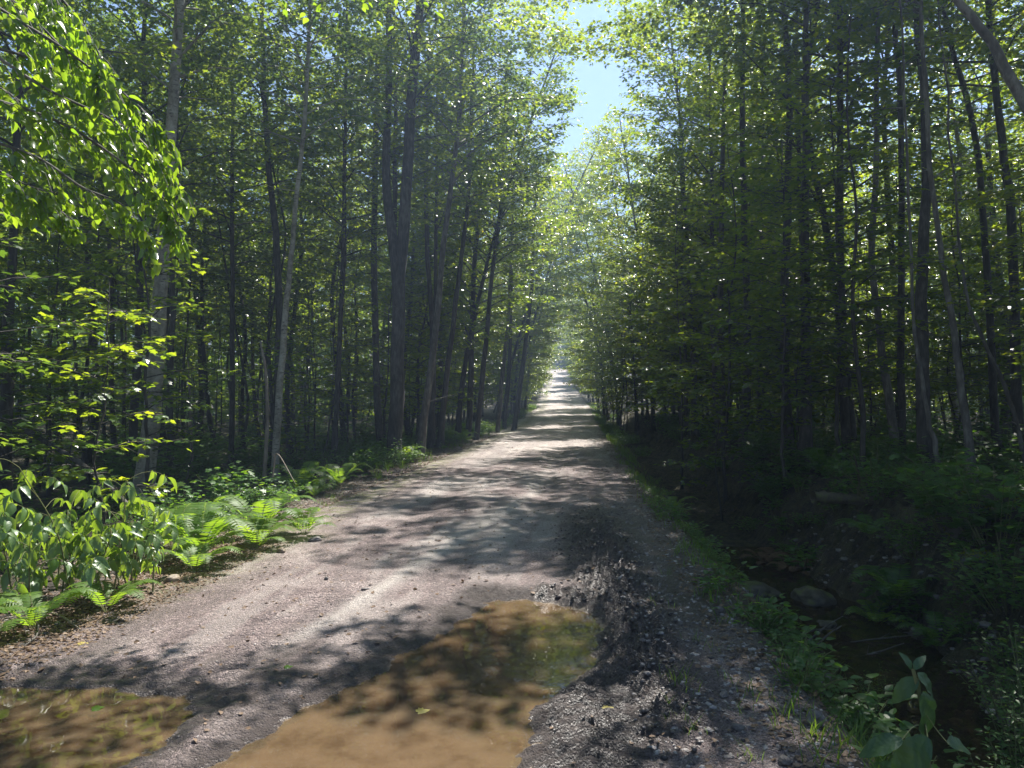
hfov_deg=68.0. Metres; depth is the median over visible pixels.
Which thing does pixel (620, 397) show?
maple sapling
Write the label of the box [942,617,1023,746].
shrub
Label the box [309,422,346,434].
shrub
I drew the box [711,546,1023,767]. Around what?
stream water
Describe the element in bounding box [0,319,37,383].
maple sapling
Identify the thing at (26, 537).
ash shrub
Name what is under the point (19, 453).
shrub
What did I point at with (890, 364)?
maple sapling
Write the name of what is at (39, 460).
shrub
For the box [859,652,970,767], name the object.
dock plant
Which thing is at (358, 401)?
maple sapling
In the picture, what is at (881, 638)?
ditch stick
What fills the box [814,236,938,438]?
maple sapling
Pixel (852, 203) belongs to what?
maple tree
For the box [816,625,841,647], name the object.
ditch stick
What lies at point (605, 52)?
maple tree
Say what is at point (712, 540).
weed
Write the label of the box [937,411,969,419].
shrub
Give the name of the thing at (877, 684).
shrub
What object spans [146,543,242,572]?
fern
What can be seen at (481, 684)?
puddle water
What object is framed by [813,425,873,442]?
shrub
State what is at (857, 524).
fern
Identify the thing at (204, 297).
birch tree
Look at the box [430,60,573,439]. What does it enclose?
maple tree
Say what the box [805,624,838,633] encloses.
ditch stick
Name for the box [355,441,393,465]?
shrub
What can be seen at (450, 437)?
shrub
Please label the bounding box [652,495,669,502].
weed
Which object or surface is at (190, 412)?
standing snag
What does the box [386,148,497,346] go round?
maple tree
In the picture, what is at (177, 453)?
shrub
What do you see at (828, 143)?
maple tree
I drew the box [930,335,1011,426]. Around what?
maple sapling
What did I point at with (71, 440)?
shrub
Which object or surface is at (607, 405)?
maple sapling
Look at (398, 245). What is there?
maple tree
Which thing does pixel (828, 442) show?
shrub
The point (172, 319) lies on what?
maple tree
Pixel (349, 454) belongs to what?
shrub
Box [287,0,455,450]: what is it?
maple tree
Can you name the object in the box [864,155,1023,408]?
maple sapling
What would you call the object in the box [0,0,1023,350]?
sky
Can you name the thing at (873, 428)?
shrub
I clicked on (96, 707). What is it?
fallen leaf
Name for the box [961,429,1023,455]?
fallen log
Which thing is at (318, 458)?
shrub
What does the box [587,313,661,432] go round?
maple sapling
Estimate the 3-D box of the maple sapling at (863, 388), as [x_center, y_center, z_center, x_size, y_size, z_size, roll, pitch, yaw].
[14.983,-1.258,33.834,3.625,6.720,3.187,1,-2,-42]
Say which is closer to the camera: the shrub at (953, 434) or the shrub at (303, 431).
the shrub at (953, 434)
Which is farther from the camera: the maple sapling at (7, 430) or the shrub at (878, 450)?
the shrub at (878, 450)
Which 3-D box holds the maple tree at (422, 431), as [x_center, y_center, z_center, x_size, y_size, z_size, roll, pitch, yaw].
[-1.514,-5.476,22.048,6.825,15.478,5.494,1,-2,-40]
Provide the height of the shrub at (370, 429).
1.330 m
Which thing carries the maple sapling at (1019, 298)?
on the ground at (412, 605)
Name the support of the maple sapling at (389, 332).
on the ground at (412, 605)
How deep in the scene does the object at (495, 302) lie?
48.02 m
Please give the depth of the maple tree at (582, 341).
62.45 m
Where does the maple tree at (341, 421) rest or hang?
on the ground at (412, 605)
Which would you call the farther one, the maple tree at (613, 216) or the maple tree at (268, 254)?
the maple tree at (613, 216)
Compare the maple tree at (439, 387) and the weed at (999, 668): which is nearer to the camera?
the weed at (999, 668)
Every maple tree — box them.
[0,0,104,97]
[0,0,208,517]
[0,0,227,473]
[0,30,97,456]
[0,31,69,153]
[0,32,57,282]
[0,128,82,428]
[1,0,285,477]
[2,1,155,465]
[6,12,163,451]
[7,106,128,441]
[8,76,115,440]
[50,0,300,488]
[59,170,151,445]
[69,0,264,463]
[84,222,189,430]
[102,0,321,471]
[120,0,275,451]
[144,99,289,457]
[146,0,368,470]
[175,101,321,452]
[178,103,349,425]
[188,136,310,448]
[189,227,265,434]
[218,127,334,402]
[220,215,275,418]
[226,0,442,461]
[238,64,361,454]
[256,1,410,444]
[256,118,324,423]
[260,268,349,430]
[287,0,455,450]
[295,0,506,462]
[299,77,398,436]
[303,0,567,423]
[319,128,388,430]
[334,189,391,390]
[337,0,597,448]
[339,76,483,440]
[348,184,504,436]
[350,0,575,456]
[352,188,495,443]
[369,14,515,400]
[378,223,459,433]
[379,63,503,426]
[381,98,489,383]
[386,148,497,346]
[397,1,556,447]
[405,30,592,439]
[405,257,486,428]
[413,70,556,438]
[422,193,522,418]
[426,281,494,421]
[428,233,516,421]
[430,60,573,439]
[437,340,495,419]
[460,216,507,398]
[466,124,577,432]
[466,268,515,415]
[470,146,564,428]
[479,133,615,421]
[479,192,570,415]
[480,267,544,413]
[484,136,599,430]
[484,243,541,408]
[487,319,520,412]
[489,153,605,416]
[489,285,541,413]
[503,190,589,410]
[505,304,541,398]
[507,262,559,405]
[514,307,555,405]
[521,319,551,407]
[525,266,573,395]
[529,0,777,448]
[530,295,557,398]
[532,296,565,393]
[536,164,623,420]
[548,152,638,425]
[549,190,631,419]
[551,239,626,409]
[553,270,594,402]
[554,300,584,391]
[561,119,665,432]
[562,294,586,376]
[562,323,572,374]
[565,330,605,397]
[565,359,582,388]
[569,104,706,434]
[569,320,606,402]
[569,336,592,400]
[577,287,631,415]
[578,0,812,455]
[587,0,776,436]
[592,195,659,419]
[595,244,645,404]
[605,153,731,426]
[605,249,670,401]
[606,57,726,437]
[607,253,658,414]
[611,177,673,413]
[617,160,732,407]
[618,229,711,415]
[629,2,800,437]
[631,6,829,411]
[632,133,769,425]
[635,189,675,416]
[640,185,724,408]
[642,127,796,421]
[651,229,738,413]
[654,0,1022,453]
[663,0,820,457]
[668,0,994,465]
[669,0,899,467]
[670,0,866,437]
[675,43,866,427]
[687,1,825,421]
[691,0,920,366]
[697,56,873,404]
[699,32,811,422]
[768,0,1017,422]
[777,0,970,480]
[786,0,1023,456]
[792,97,888,423]
[813,104,912,417]
[832,0,967,481]
[834,0,1023,466]
[836,2,946,453]
[848,121,978,410]
[876,0,1023,468]
[886,170,941,410]
[887,0,1023,436]
[890,0,987,489]
[892,0,905,459]
[894,58,1023,426]
[952,0,1023,205]
[958,38,1023,115]
[961,129,1023,321]
[962,153,1023,416]
[1001,4,1023,152]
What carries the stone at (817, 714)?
on the ground at (412, 605)
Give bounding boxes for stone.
[164,574,179,582]
[276,547,284,552]
[308,536,321,541]
[715,606,723,612]
[719,691,728,697]
[731,723,744,731]
[778,755,792,765]
[806,709,824,726]
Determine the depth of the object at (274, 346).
46.41 m
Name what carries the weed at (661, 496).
on the ground at (412, 605)
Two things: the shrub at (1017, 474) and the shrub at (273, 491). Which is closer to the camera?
the shrub at (1017, 474)
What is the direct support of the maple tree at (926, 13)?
on the ground at (412, 605)
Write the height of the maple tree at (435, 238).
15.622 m
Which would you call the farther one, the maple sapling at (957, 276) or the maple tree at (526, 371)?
the maple tree at (526, 371)
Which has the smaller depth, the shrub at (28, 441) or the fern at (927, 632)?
the fern at (927, 632)
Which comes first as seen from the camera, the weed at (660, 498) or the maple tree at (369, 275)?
the weed at (660, 498)
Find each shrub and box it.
[0,459,176,606]
[12,428,65,455]
[12,444,44,457]
[16,433,81,466]
[52,473,151,513]
[63,434,107,448]
[67,432,117,458]
[73,502,182,592]
[95,425,140,454]
[95,448,163,484]
[96,438,203,488]
[117,499,188,539]
[122,457,197,485]
[131,483,210,522]
[162,435,236,469]
[164,495,238,527]
[175,428,223,460]
[175,437,234,476]
[176,425,223,449]
[189,460,283,511]
[201,461,255,482]
[203,462,267,491]
[208,427,284,468]
[232,444,284,471]
[238,472,310,507]
[279,449,313,469]
[291,421,331,446]
[297,442,348,468]
[299,416,323,434]
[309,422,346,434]
[330,438,369,453]
[336,438,387,466]
[343,449,380,472]
[346,418,387,443]
[355,415,385,436]
[355,433,386,453]
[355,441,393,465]
[358,438,426,466]
[359,434,385,451]
[378,434,415,453]
[389,446,419,462]
[402,430,426,443]
[402,440,422,455]
[435,429,461,443]
[473,418,494,432]
[601,423,618,432]
[603,428,627,438]
[608,432,637,446]
[672,421,700,435]
[733,431,798,480]
[738,424,780,454]
[738,432,779,454]
[739,438,774,455]
[747,470,789,501]
[768,412,830,430]
[795,427,867,459]
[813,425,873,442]
[813,430,859,456]
[814,437,958,503]
[835,436,910,476]
[847,438,912,474]
[854,663,896,708]
[857,405,951,450]
[859,425,948,475]
[859,507,939,559]
[866,402,933,430]
[867,431,916,451]
[882,447,1023,533]
[884,430,965,476]
[887,417,980,459]
[900,455,998,501]
[904,526,1023,615]
[906,403,933,427]
[909,451,1023,547]
[931,690,1023,767]
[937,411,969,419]
[938,443,990,470]
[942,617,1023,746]
[952,419,1023,476]
[961,401,1023,443]
[962,623,1023,767]
[982,450,1023,487]
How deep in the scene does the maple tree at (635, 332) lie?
33.29 m
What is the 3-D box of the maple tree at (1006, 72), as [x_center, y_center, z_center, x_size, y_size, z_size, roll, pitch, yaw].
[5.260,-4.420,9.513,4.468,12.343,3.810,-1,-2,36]
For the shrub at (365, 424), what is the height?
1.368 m
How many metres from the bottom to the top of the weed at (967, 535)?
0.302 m
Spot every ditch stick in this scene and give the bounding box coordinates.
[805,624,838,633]
[808,616,842,639]
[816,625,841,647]
[850,633,917,641]
[867,643,903,654]
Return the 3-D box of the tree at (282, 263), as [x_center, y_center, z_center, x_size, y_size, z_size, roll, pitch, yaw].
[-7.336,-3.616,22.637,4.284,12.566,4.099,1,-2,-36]
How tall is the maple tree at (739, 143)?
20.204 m
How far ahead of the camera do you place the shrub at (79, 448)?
28.08 m
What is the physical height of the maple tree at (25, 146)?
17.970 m
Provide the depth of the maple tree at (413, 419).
40.65 m
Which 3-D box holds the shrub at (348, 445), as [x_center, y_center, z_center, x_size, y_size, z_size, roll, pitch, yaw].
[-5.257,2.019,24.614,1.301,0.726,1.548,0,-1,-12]
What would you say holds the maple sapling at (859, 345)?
on the ground at (412, 605)
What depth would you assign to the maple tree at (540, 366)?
76.50 m
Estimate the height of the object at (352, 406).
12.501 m
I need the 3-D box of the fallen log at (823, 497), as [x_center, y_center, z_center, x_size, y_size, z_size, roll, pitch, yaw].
[5.529,1.385,10.916,2.337,0.808,0.583,0,-1,-7]
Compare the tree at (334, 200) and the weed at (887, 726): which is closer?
the weed at (887, 726)
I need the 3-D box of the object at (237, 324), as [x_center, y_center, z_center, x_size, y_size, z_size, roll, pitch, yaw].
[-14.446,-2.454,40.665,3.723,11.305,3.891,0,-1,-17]
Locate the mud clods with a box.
[543,505,788,765]
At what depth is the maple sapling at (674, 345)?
30.50 m
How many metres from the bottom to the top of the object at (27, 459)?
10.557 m
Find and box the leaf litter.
[0,433,1021,767]
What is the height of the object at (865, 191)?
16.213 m
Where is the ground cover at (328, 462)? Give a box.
[0,412,1023,604]
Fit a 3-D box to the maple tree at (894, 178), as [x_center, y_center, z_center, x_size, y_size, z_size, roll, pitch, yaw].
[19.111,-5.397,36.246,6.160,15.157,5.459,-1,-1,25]
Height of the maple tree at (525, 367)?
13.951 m
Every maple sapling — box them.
[0,130,53,383]
[0,155,151,496]
[0,198,101,449]
[0,212,114,492]
[0,264,115,488]
[0,283,101,518]
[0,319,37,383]
[9,141,257,502]
[16,282,202,529]
[80,345,165,455]
[100,251,241,411]
[115,385,142,439]
[129,359,233,499]
[166,316,226,407]
[176,344,225,431]
[214,364,269,454]
[215,376,252,422]
[240,337,328,468]
[262,255,372,455]
[289,242,389,460]
[289,290,389,448]
[309,358,351,429]
[321,218,454,440]
[341,365,368,420]
[344,331,389,431]
[405,343,437,420]
[474,350,521,422]
[487,321,534,420]
[492,341,532,418]
[499,345,532,399]
[521,369,543,409]
[575,297,638,425]
[577,323,626,415]
[582,266,668,441]
[585,275,646,432]
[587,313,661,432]
[589,387,604,410]
[591,368,616,420]
[594,338,644,431]
[597,390,619,419]
[599,361,633,425]
[604,194,761,489]
[619,142,836,505]
[646,224,740,433]
[647,296,711,406]
[653,345,779,520]
[667,280,751,403]
[688,130,883,492]
[691,210,779,423]
[694,220,800,432]
[701,198,816,414]
[717,363,779,435]
[724,50,988,472]
[724,166,874,383]
[728,0,976,470]
[729,257,866,449]
[732,361,795,441]
[736,296,839,443]
[767,268,836,426]
[767,272,828,419]
[773,235,868,434]
[791,207,891,428]
[793,286,915,435]
[796,252,874,412]
[810,238,912,440]
[812,353,873,423]
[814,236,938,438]
[814,284,873,426]
[826,149,1001,381]
[831,352,894,430]
[833,290,873,426]
[846,162,1008,395]
[847,285,914,431]
[862,270,945,401]
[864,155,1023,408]
[875,324,940,406]
[879,283,931,397]
[890,311,971,423]
[893,333,957,412]
[905,268,987,430]
[910,267,1005,443]
[916,218,1023,440]
[927,35,1023,380]
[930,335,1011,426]
[931,153,1023,390]
[931,275,1023,424]
[935,262,1023,436]
[938,109,1023,382]
[943,100,1023,367]
[976,163,1023,348]
[990,243,1023,331]
[993,211,1023,358]
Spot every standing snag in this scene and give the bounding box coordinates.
[182,361,201,467]
[260,341,269,479]
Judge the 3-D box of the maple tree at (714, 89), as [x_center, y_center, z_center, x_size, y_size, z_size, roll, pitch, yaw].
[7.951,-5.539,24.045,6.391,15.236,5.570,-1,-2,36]
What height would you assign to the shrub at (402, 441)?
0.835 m
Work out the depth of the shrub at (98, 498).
12.51 m
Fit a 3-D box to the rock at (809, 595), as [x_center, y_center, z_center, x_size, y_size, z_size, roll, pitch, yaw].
[3.758,2.691,9.459,0.466,0.319,0.634,0,-1,-6]
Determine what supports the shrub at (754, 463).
on the ground at (412, 605)
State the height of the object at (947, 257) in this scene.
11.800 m
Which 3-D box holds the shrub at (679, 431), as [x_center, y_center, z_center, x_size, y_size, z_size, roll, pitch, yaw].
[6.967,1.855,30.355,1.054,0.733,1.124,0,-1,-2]
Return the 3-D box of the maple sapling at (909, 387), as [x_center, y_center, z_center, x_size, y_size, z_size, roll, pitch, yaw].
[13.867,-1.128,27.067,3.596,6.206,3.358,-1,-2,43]
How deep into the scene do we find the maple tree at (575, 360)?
74.33 m
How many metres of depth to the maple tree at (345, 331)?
43.61 m
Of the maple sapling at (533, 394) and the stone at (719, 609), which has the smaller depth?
the stone at (719, 609)
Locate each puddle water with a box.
[0,686,195,767]
[208,599,603,767]
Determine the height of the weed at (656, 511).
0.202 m
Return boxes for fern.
[0,586,101,630]
[0,598,36,626]
[65,578,165,612]
[105,503,227,550]
[119,502,275,551]
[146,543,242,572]
[170,501,228,517]
[198,493,322,536]
[222,518,300,548]
[262,461,337,491]
[264,487,292,492]
[271,507,334,534]
[284,476,330,494]
[292,481,336,495]
[295,484,336,496]
[315,463,374,485]
[381,446,425,458]
[402,451,424,458]
[445,429,477,441]
[656,495,700,507]
[689,443,705,450]
[738,549,793,564]
[766,558,814,574]
[780,447,867,476]
[831,514,905,538]
[845,599,906,622]
[847,563,939,604]
[888,611,977,649]
[961,468,1007,480]
[976,484,1023,510]
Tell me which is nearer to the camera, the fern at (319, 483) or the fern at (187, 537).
the fern at (187, 537)
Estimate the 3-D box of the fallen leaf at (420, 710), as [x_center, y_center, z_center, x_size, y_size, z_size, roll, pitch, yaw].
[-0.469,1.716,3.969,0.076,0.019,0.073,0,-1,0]
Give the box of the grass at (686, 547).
[2,401,893,767]
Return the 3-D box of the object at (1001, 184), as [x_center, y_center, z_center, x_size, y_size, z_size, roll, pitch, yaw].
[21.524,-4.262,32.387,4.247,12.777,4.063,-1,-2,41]
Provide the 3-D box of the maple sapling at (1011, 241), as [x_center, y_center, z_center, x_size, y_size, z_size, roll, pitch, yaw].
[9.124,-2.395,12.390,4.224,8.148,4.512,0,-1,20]
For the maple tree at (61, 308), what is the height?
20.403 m
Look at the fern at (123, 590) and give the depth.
5.77 m
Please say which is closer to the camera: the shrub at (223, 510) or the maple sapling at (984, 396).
the shrub at (223, 510)
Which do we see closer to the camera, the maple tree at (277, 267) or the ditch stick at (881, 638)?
the ditch stick at (881, 638)
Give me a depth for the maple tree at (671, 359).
32.53 m
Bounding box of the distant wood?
[7,190,1023,427]
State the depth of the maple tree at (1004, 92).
17.12 m
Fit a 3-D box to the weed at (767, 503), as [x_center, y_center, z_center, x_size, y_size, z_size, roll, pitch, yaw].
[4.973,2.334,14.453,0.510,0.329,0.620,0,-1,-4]
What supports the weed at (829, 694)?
on the ground at (412, 605)
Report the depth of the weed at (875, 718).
4.07 m
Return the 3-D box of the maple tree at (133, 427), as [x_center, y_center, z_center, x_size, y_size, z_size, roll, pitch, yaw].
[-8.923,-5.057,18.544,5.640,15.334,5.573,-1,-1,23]
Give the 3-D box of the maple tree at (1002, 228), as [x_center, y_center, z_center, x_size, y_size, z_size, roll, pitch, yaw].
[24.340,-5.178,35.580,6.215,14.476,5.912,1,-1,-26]
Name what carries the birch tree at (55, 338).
on the ground at (412, 605)
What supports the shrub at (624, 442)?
on the ground at (412, 605)
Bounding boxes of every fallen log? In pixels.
[24,428,127,502]
[810,454,924,506]
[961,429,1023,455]
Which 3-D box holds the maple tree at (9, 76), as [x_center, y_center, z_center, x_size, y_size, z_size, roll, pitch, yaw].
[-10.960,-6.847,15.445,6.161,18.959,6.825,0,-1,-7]
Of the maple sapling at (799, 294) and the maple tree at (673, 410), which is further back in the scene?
the maple tree at (673, 410)
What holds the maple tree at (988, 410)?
on the ground at (412, 605)
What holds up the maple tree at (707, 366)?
on the ground at (412, 605)
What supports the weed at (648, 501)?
on the ground at (412, 605)
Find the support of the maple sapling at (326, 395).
on the ground at (412, 605)
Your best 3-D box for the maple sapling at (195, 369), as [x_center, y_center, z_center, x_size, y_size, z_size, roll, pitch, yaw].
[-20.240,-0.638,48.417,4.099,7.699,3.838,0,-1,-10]
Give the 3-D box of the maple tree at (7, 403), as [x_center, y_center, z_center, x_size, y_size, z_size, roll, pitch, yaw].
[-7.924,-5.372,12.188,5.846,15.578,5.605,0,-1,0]
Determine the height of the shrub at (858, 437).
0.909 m
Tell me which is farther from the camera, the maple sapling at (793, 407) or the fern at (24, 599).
the maple sapling at (793, 407)
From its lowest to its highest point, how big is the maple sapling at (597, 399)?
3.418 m
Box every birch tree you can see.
[0,12,71,286]
[43,176,152,431]
[59,0,306,503]
[149,0,450,482]
[175,167,229,433]
[255,170,363,434]
[350,161,421,435]
[640,147,732,414]
[853,0,1023,437]
[911,106,1018,365]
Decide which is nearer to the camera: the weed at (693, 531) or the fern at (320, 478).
the weed at (693, 531)
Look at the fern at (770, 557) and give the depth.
11.73 m
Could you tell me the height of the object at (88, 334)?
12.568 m
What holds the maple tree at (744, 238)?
on the ground at (412, 605)
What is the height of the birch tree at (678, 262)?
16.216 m
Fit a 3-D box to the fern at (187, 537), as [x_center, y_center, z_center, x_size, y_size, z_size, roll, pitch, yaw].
[-3.171,1.516,7.593,1.383,0.519,1.232,-1,-1,30]
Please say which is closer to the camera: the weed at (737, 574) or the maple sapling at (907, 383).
the weed at (737, 574)
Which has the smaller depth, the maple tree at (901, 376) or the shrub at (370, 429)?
the maple tree at (901, 376)
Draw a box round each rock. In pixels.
[739,580,782,597]
[791,585,836,606]
[817,620,836,627]
[1001,491,1023,522]
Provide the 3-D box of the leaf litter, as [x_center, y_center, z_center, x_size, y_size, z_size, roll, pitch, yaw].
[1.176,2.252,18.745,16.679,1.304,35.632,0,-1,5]
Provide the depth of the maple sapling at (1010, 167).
20.33 m
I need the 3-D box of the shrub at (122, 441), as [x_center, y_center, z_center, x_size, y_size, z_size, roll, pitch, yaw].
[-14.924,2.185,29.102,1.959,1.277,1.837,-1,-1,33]
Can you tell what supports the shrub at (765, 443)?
on the ground at (412, 605)
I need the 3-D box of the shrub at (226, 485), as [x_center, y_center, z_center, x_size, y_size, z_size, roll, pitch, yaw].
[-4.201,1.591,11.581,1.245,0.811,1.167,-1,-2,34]
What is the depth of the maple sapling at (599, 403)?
62.45 m
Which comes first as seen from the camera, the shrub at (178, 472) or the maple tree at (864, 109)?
the shrub at (178, 472)
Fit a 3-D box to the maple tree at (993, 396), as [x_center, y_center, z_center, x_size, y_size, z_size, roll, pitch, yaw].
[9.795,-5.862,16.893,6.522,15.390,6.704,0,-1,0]
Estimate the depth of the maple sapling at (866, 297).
28.85 m
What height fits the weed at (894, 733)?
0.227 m
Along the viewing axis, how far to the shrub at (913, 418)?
28.93 m
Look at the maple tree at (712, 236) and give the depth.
25.97 m
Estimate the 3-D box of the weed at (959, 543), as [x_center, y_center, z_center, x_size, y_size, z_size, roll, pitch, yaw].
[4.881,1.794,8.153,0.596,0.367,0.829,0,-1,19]
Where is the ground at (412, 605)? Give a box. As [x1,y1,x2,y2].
[0,325,1023,767]
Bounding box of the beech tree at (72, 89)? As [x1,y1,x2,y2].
[0,0,483,278]
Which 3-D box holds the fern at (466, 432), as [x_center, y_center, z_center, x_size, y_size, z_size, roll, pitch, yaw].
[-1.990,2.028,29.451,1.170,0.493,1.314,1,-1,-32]
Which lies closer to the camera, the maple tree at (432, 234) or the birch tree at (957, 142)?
the birch tree at (957, 142)
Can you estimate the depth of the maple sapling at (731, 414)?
21.33 m
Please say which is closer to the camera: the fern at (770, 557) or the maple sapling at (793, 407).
the fern at (770, 557)
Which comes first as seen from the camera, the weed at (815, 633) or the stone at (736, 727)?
the stone at (736, 727)
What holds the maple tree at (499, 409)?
on the ground at (412, 605)
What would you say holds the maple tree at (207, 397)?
on the ground at (412, 605)
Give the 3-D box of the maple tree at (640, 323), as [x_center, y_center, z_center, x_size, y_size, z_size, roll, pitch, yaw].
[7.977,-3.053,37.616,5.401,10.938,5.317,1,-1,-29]
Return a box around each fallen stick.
[24,619,39,645]
[47,612,80,629]
[272,454,295,483]
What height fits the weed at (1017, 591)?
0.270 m
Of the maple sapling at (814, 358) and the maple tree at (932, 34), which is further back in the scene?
the maple sapling at (814, 358)
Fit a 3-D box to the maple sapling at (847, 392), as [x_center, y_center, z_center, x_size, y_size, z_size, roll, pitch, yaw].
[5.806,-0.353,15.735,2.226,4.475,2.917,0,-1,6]
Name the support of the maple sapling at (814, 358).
on the ground at (412, 605)
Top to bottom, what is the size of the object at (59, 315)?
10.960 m
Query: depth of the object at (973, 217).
28.16 m
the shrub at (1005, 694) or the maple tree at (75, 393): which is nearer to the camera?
the shrub at (1005, 694)
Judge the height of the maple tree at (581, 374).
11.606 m
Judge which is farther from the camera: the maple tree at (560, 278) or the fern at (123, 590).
the maple tree at (560, 278)
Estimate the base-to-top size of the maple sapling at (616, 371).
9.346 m
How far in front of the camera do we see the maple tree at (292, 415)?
49.45 m
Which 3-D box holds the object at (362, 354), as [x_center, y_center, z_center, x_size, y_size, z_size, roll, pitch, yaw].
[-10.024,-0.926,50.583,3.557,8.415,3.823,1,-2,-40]
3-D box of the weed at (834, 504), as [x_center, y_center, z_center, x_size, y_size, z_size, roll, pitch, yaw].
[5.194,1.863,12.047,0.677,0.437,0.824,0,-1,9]
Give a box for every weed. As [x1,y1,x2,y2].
[640,496,674,506]
[642,486,674,497]
[649,502,670,515]
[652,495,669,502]
[655,502,678,511]
[657,503,692,524]
[665,501,685,515]
[670,520,697,533]
[679,521,708,537]
[688,531,702,539]
[691,569,739,594]
[692,535,727,552]
[694,544,735,562]
[694,556,757,589]
[695,534,709,547]
[696,535,717,546]
[709,548,735,563]
[710,593,801,630]
[725,598,798,629]
[727,568,747,579]
[732,593,811,642]
[737,608,783,634]
[751,626,851,671]
[754,622,805,648]
[758,498,779,514]
[763,645,861,698]
[764,633,819,661]
[768,537,810,558]
[770,621,835,652]
[778,547,821,570]
[781,646,842,681]
[784,540,810,557]
[789,542,825,563]
[795,660,872,701]
[796,673,917,744]
[815,488,861,511]
[817,683,856,708]
[821,697,888,739]
[822,683,876,723]
[843,697,879,727]
[843,709,902,740]
[849,733,964,767]
[851,573,921,611]
[863,722,917,761]
[937,537,1003,557]
[940,606,1001,636]
[941,525,994,546]
[957,628,1023,670]
[960,547,1013,580]
[989,661,1023,695]
[1002,578,1023,600]
[1011,567,1023,583]
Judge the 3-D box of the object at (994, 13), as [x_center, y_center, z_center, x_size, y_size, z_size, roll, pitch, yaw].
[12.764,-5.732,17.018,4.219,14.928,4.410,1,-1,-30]
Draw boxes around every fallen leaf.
[91,705,103,710]
[416,708,428,713]
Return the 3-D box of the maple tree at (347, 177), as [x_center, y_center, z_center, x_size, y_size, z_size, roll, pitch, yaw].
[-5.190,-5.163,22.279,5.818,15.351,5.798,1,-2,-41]
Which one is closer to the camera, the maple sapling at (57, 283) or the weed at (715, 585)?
the weed at (715, 585)
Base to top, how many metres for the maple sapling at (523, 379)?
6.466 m
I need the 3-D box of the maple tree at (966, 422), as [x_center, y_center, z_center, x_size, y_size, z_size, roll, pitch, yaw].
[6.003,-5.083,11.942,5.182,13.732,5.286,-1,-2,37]
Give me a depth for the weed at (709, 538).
9.96 m
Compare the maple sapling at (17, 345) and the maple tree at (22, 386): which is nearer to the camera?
the maple sapling at (17, 345)
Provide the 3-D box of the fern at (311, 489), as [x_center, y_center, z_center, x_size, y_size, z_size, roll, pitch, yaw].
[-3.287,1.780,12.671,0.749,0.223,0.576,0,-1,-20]
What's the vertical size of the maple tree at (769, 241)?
15.776 m
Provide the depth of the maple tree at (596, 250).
45.83 m
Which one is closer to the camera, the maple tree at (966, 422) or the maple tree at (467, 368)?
the maple tree at (966, 422)
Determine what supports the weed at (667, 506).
on the ground at (412, 605)
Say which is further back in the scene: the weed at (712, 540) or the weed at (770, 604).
the weed at (712, 540)

